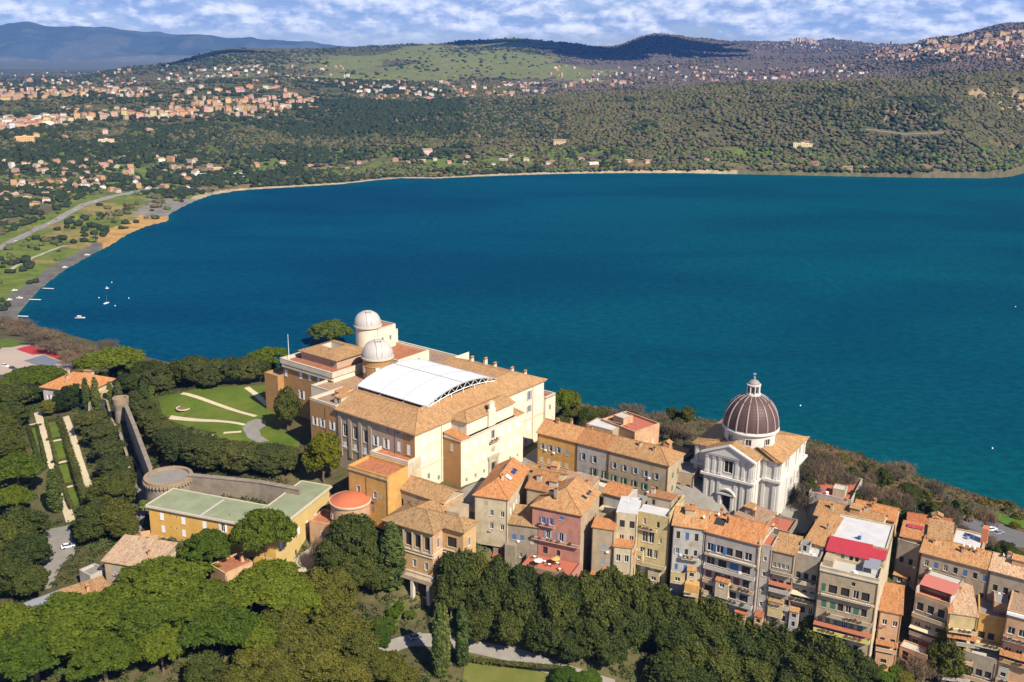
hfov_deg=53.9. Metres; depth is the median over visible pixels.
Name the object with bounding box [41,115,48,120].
apartment block
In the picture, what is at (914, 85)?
woods
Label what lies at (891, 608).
orange roofed house
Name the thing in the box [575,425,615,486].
row house
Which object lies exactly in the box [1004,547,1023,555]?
holm oak
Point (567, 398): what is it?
umbrella pine
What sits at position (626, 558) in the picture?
window
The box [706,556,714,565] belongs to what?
window
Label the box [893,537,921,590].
courtyard house
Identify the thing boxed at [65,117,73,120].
apartment block
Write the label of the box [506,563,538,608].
holm oak
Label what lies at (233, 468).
clipped tree
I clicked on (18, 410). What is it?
holm oak
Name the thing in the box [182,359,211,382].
clipped tree
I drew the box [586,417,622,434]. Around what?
flat roofed house
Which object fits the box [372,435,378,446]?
window
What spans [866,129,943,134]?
hill track
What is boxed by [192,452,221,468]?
clipped tree
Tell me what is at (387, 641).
shrub tree
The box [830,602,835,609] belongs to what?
window
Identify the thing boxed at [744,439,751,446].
window
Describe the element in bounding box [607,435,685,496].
row house
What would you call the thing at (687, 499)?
piazza
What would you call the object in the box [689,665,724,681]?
holm oak
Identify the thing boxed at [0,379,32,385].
umbrella pine
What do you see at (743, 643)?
holm oak
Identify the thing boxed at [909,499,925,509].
holm oak
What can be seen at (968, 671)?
broadleaf tree
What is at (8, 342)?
court lawn
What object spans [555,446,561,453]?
window
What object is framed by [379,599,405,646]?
ivy bank
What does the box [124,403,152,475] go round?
bastion wall
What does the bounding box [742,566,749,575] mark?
window
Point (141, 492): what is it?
garden lane
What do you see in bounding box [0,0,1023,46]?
sky
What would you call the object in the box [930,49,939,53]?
terraced house
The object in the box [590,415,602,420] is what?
holm oak
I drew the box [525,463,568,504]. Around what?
wing house
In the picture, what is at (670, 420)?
broadleaf tree
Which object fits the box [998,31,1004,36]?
apartment block
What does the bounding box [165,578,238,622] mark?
umbrella pine
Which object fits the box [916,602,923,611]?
window
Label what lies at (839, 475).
bare tree
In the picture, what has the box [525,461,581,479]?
street house
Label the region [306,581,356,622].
broadleaf tree
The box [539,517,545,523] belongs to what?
window
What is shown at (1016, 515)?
shrub
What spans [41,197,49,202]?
villa
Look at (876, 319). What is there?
lake
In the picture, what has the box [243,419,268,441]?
paved circle
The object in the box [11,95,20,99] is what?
terraced house
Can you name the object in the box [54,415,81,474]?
box hedge
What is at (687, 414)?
broadleaf tree
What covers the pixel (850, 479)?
bare tree
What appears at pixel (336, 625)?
broadleaf tree
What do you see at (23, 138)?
flat roofed building
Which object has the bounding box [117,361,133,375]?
holm oak
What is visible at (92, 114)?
apartment block
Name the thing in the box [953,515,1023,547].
car park
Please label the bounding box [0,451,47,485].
umbrella pine
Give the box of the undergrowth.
[0,367,938,681]
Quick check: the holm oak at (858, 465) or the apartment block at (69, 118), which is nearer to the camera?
the holm oak at (858, 465)
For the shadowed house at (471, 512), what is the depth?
324.06 m
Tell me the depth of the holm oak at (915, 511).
334.51 m
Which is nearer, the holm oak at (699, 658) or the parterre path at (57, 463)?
the holm oak at (699, 658)
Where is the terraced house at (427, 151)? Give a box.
[421,148,432,154]
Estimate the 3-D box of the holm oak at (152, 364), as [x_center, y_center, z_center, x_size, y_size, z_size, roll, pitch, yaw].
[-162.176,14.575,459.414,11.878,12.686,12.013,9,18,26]
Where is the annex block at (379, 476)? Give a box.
[347,446,420,529]
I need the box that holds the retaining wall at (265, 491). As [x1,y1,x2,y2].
[187,473,301,503]
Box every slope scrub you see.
[1,321,278,370]
[555,402,1023,518]
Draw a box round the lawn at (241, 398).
[157,386,299,447]
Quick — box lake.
[18,173,1023,508]
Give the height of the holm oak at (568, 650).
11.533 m
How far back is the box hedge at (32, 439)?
410.81 m
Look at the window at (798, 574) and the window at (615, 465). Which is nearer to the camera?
the window at (798, 574)
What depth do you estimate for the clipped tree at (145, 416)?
398.86 m
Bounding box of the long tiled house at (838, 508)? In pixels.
[813,498,888,522]
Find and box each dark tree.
[51,393,81,410]
[52,383,81,403]
[108,367,117,376]
[111,373,134,393]
[951,500,960,513]
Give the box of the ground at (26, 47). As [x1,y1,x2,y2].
[0,21,1023,681]
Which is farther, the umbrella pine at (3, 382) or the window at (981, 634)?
the umbrella pine at (3, 382)
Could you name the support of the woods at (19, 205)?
on the ground at (26, 47)
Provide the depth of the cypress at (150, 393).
409.93 m
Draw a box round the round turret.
[112,395,128,422]
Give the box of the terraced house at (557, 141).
[552,139,566,145]
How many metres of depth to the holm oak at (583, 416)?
398.00 m
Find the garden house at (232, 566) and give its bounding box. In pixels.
[211,553,252,589]
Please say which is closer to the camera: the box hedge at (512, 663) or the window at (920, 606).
the box hedge at (512, 663)
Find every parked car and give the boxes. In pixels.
[61,542,74,548]
[408,632,422,639]
[993,530,1004,533]
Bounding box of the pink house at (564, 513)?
[522,476,601,577]
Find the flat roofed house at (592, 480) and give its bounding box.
[559,470,600,489]
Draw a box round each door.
[418,583,425,596]
[543,546,547,552]
[722,495,729,508]
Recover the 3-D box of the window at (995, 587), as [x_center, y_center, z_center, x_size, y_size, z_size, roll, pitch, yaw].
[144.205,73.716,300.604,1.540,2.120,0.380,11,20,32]
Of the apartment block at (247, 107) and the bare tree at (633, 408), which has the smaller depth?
the bare tree at (633, 408)
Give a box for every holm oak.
[0,381,38,402]
[0,400,30,421]
[0,424,20,451]
[0,503,53,533]
[0,519,30,553]
[0,548,35,595]
[3,532,55,563]
[6,563,51,598]
[15,383,42,402]
[41,375,61,385]
[71,498,110,535]
[72,517,110,541]
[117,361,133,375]
[125,373,140,389]
[129,360,150,373]
[143,359,162,371]
[164,358,196,383]
[183,355,207,359]
[273,386,303,430]
[314,534,352,571]
[324,512,376,554]
[337,550,377,586]
[351,527,383,563]
[360,564,391,591]
[433,567,466,621]
[437,547,481,600]
[464,577,502,616]
[466,607,493,642]
[482,554,511,604]
[487,609,528,647]
[498,581,537,625]
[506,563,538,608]
[521,609,565,654]
[531,571,560,610]
[538,582,579,630]
[548,629,585,662]
[555,418,569,423]
[555,571,582,630]
[556,407,577,421]
[566,614,611,659]
[576,411,593,426]
[576,586,621,630]
[577,569,607,613]
[579,406,599,415]
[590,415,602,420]
[591,630,632,665]
[593,564,632,600]
[604,602,652,646]
[619,571,654,613]
[642,650,694,681]
[646,582,678,632]
[646,616,698,653]
[662,594,705,628]
[666,407,679,419]
[666,633,708,669]
[673,417,683,441]
[688,618,729,653]
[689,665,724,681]
[698,595,733,624]
[703,643,742,681]
[722,612,761,641]
[725,628,758,660]
[737,655,777,681]
[751,620,777,643]
[753,637,781,666]
[768,619,788,640]
[772,667,805,681]
[776,625,800,657]
[776,647,813,681]
[783,614,822,645]
[796,632,832,663]
[803,476,815,485]
[807,657,851,681]
[813,631,853,665]
[828,645,856,668]
[840,647,874,676]
[845,466,862,477]
[848,452,865,458]
[849,489,862,502]
[849,673,872,681]
[855,461,866,471]
[857,656,882,679]
[860,457,869,464]
[863,463,877,473]
[873,467,894,487]
[876,499,888,505]
[889,500,905,516]
[891,464,906,480]
[896,482,920,493]
[907,490,925,500]
[907,507,923,513]
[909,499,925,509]
[921,500,945,514]
[997,540,1015,552]
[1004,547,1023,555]
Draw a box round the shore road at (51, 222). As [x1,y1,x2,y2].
[0,184,176,249]
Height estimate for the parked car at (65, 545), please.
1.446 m
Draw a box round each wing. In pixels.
[400,475,465,505]
[416,498,468,517]
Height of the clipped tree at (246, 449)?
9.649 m
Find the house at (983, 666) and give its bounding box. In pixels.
[961,646,998,681]
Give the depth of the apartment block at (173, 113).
2731.41 m
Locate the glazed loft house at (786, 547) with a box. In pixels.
[766,531,803,630]
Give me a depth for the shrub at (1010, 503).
486.31 m
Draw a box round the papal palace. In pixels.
[264,310,555,486]
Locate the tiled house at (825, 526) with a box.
[804,512,843,554]
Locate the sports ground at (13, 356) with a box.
[0,343,73,374]
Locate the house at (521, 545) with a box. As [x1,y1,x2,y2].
[491,504,540,568]
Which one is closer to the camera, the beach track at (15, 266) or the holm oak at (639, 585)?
the holm oak at (639, 585)
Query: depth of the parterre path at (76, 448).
401.65 m
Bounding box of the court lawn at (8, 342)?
[0,338,28,347]
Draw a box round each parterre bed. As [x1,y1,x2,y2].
[31,446,46,462]
[32,427,38,442]
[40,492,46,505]
[48,421,60,436]
[54,441,67,458]
[59,463,73,482]
[68,487,81,506]
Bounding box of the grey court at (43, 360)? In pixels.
[25,355,60,365]
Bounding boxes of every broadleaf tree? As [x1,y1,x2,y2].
[0,410,22,428]
[0,433,28,455]
[39,399,56,415]
[83,474,138,502]
[98,498,140,530]
[107,514,141,536]
[182,649,228,681]
[217,662,262,681]
[231,641,284,677]
[258,658,307,681]
[261,606,308,635]
[274,622,328,659]
[289,641,346,681]
[301,431,341,482]
[302,565,334,586]
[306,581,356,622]
[312,605,372,650]
[326,566,359,596]
[326,657,373,681]
[339,627,383,662]
[368,649,404,680]
[384,662,420,681]
[464,552,489,588]
[566,404,582,424]
[597,406,612,417]
[656,418,672,424]
[679,406,694,423]
[800,459,809,476]
[800,482,819,498]
[836,453,852,466]
[889,670,915,681]
[925,628,967,677]
[949,665,972,681]
[1008,521,1021,528]
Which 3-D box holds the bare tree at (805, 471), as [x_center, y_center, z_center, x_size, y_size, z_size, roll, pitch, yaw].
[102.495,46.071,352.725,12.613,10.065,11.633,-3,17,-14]
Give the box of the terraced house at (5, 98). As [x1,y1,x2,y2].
[0,96,9,99]
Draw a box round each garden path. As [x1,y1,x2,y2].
[169,415,244,424]
[181,392,257,416]
[211,431,240,435]
[245,387,265,405]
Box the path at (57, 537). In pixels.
[40,525,74,589]
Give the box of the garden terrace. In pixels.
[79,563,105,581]
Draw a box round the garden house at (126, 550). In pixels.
[101,534,177,585]
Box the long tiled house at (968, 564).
[914,535,992,603]
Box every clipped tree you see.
[72,411,110,429]
[80,421,119,442]
[88,436,129,457]
[94,453,137,476]
[102,466,138,483]
[127,389,144,404]
[129,398,156,415]
[137,408,165,426]
[140,369,155,387]
[144,418,176,436]
[150,374,176,390]
[152,363,183,381]
[152,427,185,450]
[161,444,195,461]
[164,432,201,457]
[179,435,217,461]
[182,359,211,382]
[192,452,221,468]
[195,437,231,464]
[197,370,221,387]
[204,358,231,384]
[214,440,248,468]
[220,356,247,383]
[227,456,253,471]
[230,441,262,467]
[233,356,261,382]
[248,358,270,381]
[248,442,290,469]
[255,458,283,474]
[267,445,303,471]
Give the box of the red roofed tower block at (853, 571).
[813,514,893,678]
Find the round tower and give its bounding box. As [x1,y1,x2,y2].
[329,490,370,520]
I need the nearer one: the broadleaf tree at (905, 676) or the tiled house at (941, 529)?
the broadleaf tree at (905, 676)
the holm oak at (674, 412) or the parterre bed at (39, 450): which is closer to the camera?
the parterre bed at (39, 450)
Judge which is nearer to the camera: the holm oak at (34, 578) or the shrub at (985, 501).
the holm oak at (34, 578)
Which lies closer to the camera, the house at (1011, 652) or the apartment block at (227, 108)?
the house at (1011, 652)
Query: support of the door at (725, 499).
in the domed church at (746, 450)
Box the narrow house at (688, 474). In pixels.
[677,461,699,487]
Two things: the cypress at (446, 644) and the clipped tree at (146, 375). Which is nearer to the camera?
the cypress at (446, 644)
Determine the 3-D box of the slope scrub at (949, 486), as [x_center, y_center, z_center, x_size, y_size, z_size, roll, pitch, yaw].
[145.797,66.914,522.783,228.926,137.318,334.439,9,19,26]
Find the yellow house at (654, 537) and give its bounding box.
[635,486,683,587]
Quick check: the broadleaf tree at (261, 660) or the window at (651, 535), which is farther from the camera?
the window at (651, 535)
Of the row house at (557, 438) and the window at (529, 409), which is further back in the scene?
the window at (529, 409)
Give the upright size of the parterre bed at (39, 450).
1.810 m
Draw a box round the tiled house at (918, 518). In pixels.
[906,507,952,534]
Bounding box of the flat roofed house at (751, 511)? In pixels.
[733,501,776,522]
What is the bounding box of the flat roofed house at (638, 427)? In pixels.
[602,411,659,444]
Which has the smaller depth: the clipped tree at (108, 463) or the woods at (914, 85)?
the clipped tree at (108, 463)
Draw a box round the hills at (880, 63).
[0,22,1023,88]
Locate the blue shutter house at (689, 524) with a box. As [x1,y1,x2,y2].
[669,503,711,601]
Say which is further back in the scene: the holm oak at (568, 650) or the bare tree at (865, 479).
the bare tree at (865, 479)
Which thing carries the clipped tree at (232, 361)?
on the ground at (26, 47)
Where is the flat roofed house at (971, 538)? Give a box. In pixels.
[953,525,989,548]
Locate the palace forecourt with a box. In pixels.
[461,450,536,506]
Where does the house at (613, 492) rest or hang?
on the ground at (26, 47)
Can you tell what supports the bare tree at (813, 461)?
on the ground at (26, 47)
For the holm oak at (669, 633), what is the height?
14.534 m
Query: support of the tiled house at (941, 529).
on the ground at (26, 47)
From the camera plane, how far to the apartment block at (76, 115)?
2590.34 m
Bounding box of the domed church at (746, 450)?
[690,376,809,515]
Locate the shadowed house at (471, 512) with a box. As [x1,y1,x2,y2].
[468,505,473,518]
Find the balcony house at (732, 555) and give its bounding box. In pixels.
[701,507,775,629]
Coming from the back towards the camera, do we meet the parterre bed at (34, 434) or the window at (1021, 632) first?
the parterre bed at (34, 434)
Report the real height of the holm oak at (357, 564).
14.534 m
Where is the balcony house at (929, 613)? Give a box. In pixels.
[898,569,963,681]
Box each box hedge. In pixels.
[25,424,41,459]
[34,424,47,461]
[44,420,59,462]
[46,437,60,439]
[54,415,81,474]
[54,464,73,508]
[67,456,88,504]
[466,657,561,669]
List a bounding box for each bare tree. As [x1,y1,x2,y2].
[0,315,16,321]
[0,318,20,327]
[4,318,36,332]
[6,325,26,335]
[18,332,47,345]
[24,325,53,333]
[30,337,63,353]
[33,329,61,341]
[43,335,63,340]
[51,336,77,348]
[52,340,85,357]
[57,352,82,368]
[58,348,76,356]
[74,347,99,354]
[82,347,101,353]
[90,338,119,348]
[306,532,324,564]
[578,418,592,426]
[600,407,619,416]
[614,402,644,414]
[640,411,661,422]
[645,409,669,419]
[659,415,681,443]
[659,421,666,441]
[671,423,699,446]
[794,478,823,511]
[799,460,812,475]
[799,463,821,481]
[805,445,818,454]
[805,448,823,461]
[805,468,837,484]
[806,458,824,468]
[808,460,835,483]
[814,461,833,475]
[823,452,844,465]
[823,459,850,470]
[825,469,843,480]
[826,469,846,485]
[831,463,849,476]
[838,450,863,461]
[840,470,859,484]
[845,451,867,466]
[851,470,872,485]
[852,483,874,499]
[864,469,878,484]
[865,466,884,473]
[865,486,884,500]
[865,488,885,501]
[871,463,902,479]
[877,461,903,477]
[881,484,906,501]
[884,493,908,512]
[885,459,917,475]
[885,465,913,481]
[898,491,917,508]
[898,491,918,511]
[899,650,940,681]
[924,479,946,498]
[939,502,969,526]
[940,507,959,522]
[955,524,969,530]
[971,505,1000,526]
[985,534,1000,546]
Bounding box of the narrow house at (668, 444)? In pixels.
[658,439,694,459]
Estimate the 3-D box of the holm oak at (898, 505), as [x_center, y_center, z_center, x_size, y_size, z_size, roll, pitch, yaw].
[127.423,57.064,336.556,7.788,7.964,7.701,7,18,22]
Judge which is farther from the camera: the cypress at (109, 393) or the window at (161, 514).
the cypress at (109, 393)
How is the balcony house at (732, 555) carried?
on the ground at (26, 47)
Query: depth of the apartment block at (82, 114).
2605.70 m
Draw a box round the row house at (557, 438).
[536,416,583,471]
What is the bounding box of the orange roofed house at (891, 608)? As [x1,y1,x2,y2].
[873,582,904,671]
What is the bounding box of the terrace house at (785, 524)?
[767,514,797,534]
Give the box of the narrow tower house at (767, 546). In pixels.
[754,533,777,625]
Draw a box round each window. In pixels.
[160,513,164,520]
[219,524,226,532]
[298,390,304,399]
[312,416,317,425]
[319,418,325,427]
[329,421,334,430]
[343,423,346,436]
[353,426,357,440]
[356,485,360,491]
[363,430,367,443]
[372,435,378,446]
[383,438,388,448]
[397,441,400,451]
[406,444,410,455]
[406,532,411,545]
[412,558,416,567]
[415,535,420,548]
[424,562,428,571]
[425,537,429,551]
[447,536,456,548]
[491,429,494,439]
[527,390,531,400]
[527,405,531,412]
[539,442,545,449]
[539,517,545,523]
[544,530,551,538]
[547,444,553,451]
[547,518,553,524]
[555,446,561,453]
[556,532,565,541]
[579,452,586,460]
[590,468,597,475]
[591,455,598,463]
[602,471,608,479]
[611,462,617,468]
[611,474,617,481]
[615,554,620,561]
[619,520,624,527]
[621,464,627,471]
[621,477,627,484]
[624,554,628,562]
[629,521,634,528]
[631,480,637,486]
[632,467,638,474]
[641,483,647,489]
[641,531,647,542]
[642,470,648,477]
[647,548,651,557]
[649,532,653,543]
[653,473,659,479]
[674,547,680,553]
[705,570,711,578]
[705,584,712,593]
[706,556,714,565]
[707,542,712,551]
[712,544,726,554]
[717,560,726,568]
[723,460,733,473]
[726,548,732,556]
[729,591,735,599]
[730,562,737,571]
[732,577,739,586]
[734,550,741,559]
[739,594,747,603]
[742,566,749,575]
[742,580,748,588]
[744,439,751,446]
[744,552,751,561]
[765,438,770,445]
[795,571,800,578]
[820,599,826,607]
[821,583,825,591]
[827,585,836,594]
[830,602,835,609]
[837,604,842,611]
[838,621,847,627]
[840,587,849,597]
[844,605,850,613]
[852,590,858,599]
[852,607,858,615]
[857,625,862,630]
[860,592,869,601]
[860,609,866,617]
[901,651,908,661]
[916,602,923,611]
[927,605,933,615]
[938,609,944,618]
[975,669,982,676]
[977,631,984,638]
[984,671,990,679]
[987,633,994,640]
[992,584,997,591]
[1002,587,1007,594]
[1006,626,1014,635]
[1017,629,1023,637]
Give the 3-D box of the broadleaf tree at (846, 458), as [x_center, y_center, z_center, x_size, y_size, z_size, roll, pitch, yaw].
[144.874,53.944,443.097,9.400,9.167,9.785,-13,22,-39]
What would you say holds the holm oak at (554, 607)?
on the ground at (26, 47)
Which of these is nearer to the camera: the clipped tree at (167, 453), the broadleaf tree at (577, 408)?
the clipped tree at (167, 453)
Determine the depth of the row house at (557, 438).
359.99 m
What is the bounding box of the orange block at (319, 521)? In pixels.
[309,509,331,545]
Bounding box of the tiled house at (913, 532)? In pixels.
[899,520,927,543]
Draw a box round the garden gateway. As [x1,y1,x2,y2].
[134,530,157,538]
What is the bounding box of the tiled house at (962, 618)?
[938,583,978,681]
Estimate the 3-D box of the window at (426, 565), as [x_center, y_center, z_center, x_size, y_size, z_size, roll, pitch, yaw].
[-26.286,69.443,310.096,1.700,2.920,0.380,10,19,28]
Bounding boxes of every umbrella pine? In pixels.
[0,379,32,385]
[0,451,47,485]
[0,484,33,505]
[0,601,38,638]
[0,622,82,681]
[2,364,68,384]
[30,590,120,656]
[63,629,143,681]
[71,345,145,377]
[97,581,133,614]
[110,592,189,639]
[115,555,223,604]
[134,624,182,673]
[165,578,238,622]
[176,601,266,657]
[177,528,237,578]
[222,558,308,610]
[229,507,297,558]
[231,614,279,653]
[244,346,288,369]
[281,581,323,615]
[306,319,354,340]
[555,388,581,416]
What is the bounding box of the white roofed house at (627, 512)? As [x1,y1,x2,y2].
[616,496,641,593]
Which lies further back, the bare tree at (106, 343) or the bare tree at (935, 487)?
the bare tree at (106, 343)
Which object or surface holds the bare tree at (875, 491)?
on the ground at (26, 47)
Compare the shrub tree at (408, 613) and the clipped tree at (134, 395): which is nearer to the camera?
the shrub tree at (408, 613)
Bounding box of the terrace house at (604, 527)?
[590,512,617,576]
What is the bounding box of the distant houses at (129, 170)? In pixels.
[0,32,1023,188]
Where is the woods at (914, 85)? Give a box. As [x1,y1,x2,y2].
[0,47,1023,193]
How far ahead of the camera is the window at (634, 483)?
344.64 m
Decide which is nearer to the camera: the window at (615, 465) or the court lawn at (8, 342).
the window at (615, 465)
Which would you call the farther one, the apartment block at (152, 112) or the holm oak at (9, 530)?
the apartment block at (152, 112)
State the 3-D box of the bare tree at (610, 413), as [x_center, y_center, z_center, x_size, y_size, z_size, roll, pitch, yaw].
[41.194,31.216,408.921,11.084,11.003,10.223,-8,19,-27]
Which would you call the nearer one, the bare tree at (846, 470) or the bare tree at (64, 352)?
the bare tree at (846, 470)
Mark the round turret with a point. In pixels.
(119, 401)
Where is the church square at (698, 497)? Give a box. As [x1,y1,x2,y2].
[676,478,813,532]
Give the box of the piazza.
[523,448,730,515]
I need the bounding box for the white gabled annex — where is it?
[612,538,634,576]
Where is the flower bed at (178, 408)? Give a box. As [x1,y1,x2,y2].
[176,406,189,410]
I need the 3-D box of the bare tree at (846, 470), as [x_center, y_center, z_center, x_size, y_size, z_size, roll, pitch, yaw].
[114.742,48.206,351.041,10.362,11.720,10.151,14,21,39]
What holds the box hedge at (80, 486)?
on the ground at (26, 47)
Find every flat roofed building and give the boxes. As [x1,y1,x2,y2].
[15,135,34,141]
[42,121,56,124]
[98,138,114,142]
[793,142,812,147]
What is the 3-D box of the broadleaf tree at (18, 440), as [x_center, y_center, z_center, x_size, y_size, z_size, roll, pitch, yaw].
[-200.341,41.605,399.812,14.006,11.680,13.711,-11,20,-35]
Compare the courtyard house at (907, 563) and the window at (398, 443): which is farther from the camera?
the window at (398, 443)
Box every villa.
[30,201,39,205]
[39,368,114,407]
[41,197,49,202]
[107,187,114,191]
[113,188,120,192]
[145,480,331,562]
[381,501,479,605]
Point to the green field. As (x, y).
(1005, 519)
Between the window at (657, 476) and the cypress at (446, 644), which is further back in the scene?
the window at (657, 476)
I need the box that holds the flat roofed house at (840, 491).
[807,474,862,520]
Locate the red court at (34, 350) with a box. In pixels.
[17,345,67,361]
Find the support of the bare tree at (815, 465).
on the ground at (26, 47)
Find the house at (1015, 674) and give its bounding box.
[994,651,1023,681]
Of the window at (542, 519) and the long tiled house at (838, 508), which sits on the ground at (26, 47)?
the long tiled house at (838, 508)
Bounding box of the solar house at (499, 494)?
[472,457,529,547]
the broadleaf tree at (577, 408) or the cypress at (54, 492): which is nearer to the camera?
the cypress at (54, 492)
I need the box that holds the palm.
[137,500,149,515]
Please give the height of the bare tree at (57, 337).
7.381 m
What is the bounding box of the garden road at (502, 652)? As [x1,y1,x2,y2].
[355,633,614,681]
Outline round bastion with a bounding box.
[142,466,192,512]
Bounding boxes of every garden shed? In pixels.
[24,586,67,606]
[59,575,108,596]
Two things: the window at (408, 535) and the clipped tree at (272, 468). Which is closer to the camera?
the window at (408, 535)
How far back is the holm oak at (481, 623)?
299.26 m
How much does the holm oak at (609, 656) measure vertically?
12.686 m
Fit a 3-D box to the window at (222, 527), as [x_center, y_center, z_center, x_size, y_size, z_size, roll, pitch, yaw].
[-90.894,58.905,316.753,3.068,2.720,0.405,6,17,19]
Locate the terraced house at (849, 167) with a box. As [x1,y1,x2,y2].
[842,165,852,170]
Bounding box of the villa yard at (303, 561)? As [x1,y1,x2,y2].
[293,547,316,571]
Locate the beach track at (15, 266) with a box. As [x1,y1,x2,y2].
[10,243,70,268]
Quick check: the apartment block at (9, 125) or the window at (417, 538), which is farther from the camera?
the apartment block at (9, 125)
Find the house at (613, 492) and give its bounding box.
[599,475,639,514]
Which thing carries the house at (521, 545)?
on the ground at (26, 47)
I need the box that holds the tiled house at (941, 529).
[927,518,953,541]
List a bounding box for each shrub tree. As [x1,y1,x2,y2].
[372,618,383,628]
[374,626,388,637]
[380,637,390,647]
[381,616,395,628]
[386,606,401,617]
[387,625,396,635]
[394,601,404,610]
[403,609,415,618]
[550,665,582,681]
[578,668,602,681]
[874,663,902,681]
[898,512,906,524]
[987,545,1004,553]
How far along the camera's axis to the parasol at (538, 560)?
310.40 m
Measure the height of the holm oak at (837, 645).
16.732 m
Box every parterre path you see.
[34,412,74,522]
[48,460,67,465]
[63,416,90,486]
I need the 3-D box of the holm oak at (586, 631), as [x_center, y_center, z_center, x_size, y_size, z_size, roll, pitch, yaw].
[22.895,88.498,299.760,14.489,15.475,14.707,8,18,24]
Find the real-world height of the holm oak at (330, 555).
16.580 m
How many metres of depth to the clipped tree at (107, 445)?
387.68 m
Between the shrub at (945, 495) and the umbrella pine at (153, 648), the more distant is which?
the shrub at (945, 495)
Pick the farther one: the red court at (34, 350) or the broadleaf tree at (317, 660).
the red court at (34, 350)
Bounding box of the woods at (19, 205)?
[0,183,194,325]
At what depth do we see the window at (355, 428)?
347.76 m
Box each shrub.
[924,490,935,498]
[938,493,951,499]
[950,498,962,506]
[961,507,970,515]
[964,514,973,521]
[969,511,978,518]
[977,498,992,504]
[996,499,1007,504]
[999,506,1012,512]
[1004,500,1016,508]
[1009,512,1022,519]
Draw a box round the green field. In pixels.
[993,511,1023,527]
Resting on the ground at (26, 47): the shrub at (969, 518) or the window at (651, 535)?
the shrub at (969, 518)
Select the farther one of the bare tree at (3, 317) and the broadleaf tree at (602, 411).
the bare tree at (3, 317)
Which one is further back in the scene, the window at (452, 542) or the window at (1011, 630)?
the window at (452, 542)
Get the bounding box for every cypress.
[45,468,63,512]
[80,377,90,409]
[90,377,101,409]
[106,381,113,403]
[114,381,122,395]
[138,381,147,398]
[146,385,156,408]
[378,520,406,590]
[431,602,445,678]
[441,605,450,677]
[454,601,469,666]
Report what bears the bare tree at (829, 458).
on the ground at (26, 47)
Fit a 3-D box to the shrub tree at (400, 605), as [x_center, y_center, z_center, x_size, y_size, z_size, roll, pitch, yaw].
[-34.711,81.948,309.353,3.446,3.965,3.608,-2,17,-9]
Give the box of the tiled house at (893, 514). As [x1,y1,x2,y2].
[855,498,900,541]
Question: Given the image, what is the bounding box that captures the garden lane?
[107,419,145,534]
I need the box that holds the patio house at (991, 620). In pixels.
[975,591,1008,665]
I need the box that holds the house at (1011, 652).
[995,590,1023,681]
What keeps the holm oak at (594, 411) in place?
on the ground at (26, 47)
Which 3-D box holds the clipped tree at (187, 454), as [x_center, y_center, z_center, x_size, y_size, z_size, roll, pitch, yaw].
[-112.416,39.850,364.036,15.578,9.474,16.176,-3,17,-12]
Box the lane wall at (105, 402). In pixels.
[88,397,130,467]
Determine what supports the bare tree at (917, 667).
on the ground at (26, 47)
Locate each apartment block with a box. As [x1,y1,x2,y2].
[6,121,14,128]
[15,120,24,124]
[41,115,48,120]
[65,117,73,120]
[73,112,79,118]
[80,112,87,118]
[83,115,92,119]
[88,112,95,118]
[99,113,107,119]
[110,111,117,115]
[120,110,126,115]
[135,112,142,118]
[148,109,156,116]
[160,112,167,115]
[167,111,176,115]
[179,110,187,115]
[184,89,191,93]
[202,105,208,112]
[211,100,217,106]
[224,97,230,102]
[225,106,231,111]
[244,104,250,110]
[251,105,256,110]
[278,103,285,108]
[966,45,974,50]
[994,40,1002,45]
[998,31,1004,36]
[1003,35,1009,40]
[1008,40,1014,45]
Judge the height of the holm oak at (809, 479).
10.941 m
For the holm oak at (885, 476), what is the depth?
404.13 m
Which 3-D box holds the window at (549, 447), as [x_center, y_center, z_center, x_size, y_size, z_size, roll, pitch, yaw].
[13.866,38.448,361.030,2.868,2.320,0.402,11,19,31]
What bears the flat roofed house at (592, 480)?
on the ground at (26, 47)
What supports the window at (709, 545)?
in the balcony house at (732, 555)
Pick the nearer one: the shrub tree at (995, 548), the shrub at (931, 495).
the shrub tree at (995, 548)
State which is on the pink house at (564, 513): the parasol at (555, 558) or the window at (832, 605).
the parasol at (555, 558)
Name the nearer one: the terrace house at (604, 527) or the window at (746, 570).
the window at (746, 570)
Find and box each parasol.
[534,558,542,562]
[551,556,559,560]
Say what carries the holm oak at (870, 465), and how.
on the ground at (26, 47)
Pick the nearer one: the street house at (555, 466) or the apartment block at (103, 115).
the street house at (555, 466)
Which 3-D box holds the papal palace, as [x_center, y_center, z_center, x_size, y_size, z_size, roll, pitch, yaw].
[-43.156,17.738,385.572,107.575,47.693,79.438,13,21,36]
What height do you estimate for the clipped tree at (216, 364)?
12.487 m
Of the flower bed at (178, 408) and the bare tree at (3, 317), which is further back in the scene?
the bare tree at (3, 317)
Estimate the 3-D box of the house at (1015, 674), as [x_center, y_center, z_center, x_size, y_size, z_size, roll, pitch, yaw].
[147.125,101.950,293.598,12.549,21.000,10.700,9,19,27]
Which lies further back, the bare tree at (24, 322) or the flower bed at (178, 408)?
the bare tree at (24, 322)
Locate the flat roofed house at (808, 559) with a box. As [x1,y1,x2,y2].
[788,539,824,632]
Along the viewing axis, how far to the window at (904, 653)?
300.30 m
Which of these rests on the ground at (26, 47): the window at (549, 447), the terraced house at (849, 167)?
the terraced house at (849, 167)
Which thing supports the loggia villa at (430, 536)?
on the ground at (26, 47)
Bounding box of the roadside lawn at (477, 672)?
[463,662,550,681]
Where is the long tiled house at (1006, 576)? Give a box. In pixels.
[986,551,1023,603]
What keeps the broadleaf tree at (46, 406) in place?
on the ground at (26, 47)

